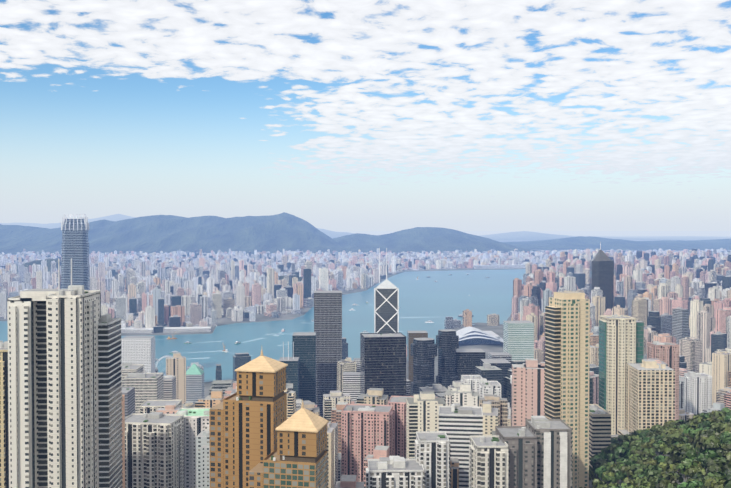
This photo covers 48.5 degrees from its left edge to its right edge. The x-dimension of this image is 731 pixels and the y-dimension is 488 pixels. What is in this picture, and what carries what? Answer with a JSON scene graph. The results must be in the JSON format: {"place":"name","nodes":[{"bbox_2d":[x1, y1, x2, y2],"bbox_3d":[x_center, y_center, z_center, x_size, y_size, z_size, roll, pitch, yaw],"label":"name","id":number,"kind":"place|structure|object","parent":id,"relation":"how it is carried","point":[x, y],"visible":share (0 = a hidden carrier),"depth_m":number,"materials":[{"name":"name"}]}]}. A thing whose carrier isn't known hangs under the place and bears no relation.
{"place":"outdoors","nodes":[
{"label":"outdoors","id":0,"kind":"place"},
{"bbox_2d":[0,212,347,254],"bbox_3d":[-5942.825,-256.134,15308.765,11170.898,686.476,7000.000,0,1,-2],"label":"mountain","id":1,"kind":"structure","parent":0,"point":[215,234],"depth_m":13804.93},
{"bbox_2d":[0,269,525,381],"bbox_3d":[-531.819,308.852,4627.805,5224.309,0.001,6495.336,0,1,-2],"label":"water","id":2,"kind":"structure","parent":0,"point":[442,298],"depth_m":3562.66,"materials":[{"name":"blue liquid"}]},
{"bbox_2d":[0,231,730,487],"bbox_3d":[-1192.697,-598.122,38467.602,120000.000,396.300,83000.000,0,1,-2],"label":"ground","id":3,"kind":"structure","parent":0,"point":[486,348],"depth_m":4094.25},
{"bbox_2d":[9,259,61,275],"bbox_3d":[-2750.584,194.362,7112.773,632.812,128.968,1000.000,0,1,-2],"label":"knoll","id":4,"kind":"structure","parent":3,"relation":"on","point":[35,262],"depth_m":7045.65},
{"bbox_2d":[279,276,302,280],"bbox_3d":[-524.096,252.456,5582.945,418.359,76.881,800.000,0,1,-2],"label":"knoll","id":5,"kind":"structure","parent":3,"relation":"on","point":[282,277],"depth_m":5544.44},
{"bbox_2d":[121,264,545,360],"bbox_3d":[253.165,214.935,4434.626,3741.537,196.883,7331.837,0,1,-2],"label":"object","id":6,"kind":"object","parent":3,"relation":"on","point":[194,328],"visible":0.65,"depth_m":3143.24,"materials":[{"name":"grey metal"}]},
{"bbox_2d":[0,248,730,487],"bbox_3d":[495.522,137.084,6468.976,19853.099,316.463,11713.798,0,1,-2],"label":"city","id":7,"kind":"object","parent":3,"relation":"on","point":[682,299],"visible":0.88,"depth_m":3359.13,"materials":[{"name":"white concrete"}]},
{"bbox_2d":[579,407,730,487],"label":"forest","id":8,"kind":"object","parent":3,"relation":"on","point":[631,454],"visible":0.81,"depth_m":539.78,"materials":[{"name":"green plant"}]},
{"bbox_2d":[0,214,730,240],"bbox_3d":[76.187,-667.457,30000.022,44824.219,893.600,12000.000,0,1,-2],"label":"mountain","id":9,"kind":"structure","parent":0,"point":[529,236],"depth_m":28600.04,"materials":[{"name":"blue"}]},
{"bbox_2d":[0,0,730,230],"label":"sky","id":10,"kind":"structure","parent":0,"point":[332,115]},
{"bbox_2d":[333,227,540,252],"bbox_3d":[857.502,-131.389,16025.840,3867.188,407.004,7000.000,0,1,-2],"label":"mountain","id":11,"kind":"structure","parent":0,"point":[426,239],"depth_m":14393.19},
{"bbox_2d":[502,236,730,249],"bbox_3d":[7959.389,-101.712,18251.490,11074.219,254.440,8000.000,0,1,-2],"label":"mountain","id":12,"kind":"structure","parent":0,"point":[581,243],"depth_m":16330.59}
]}

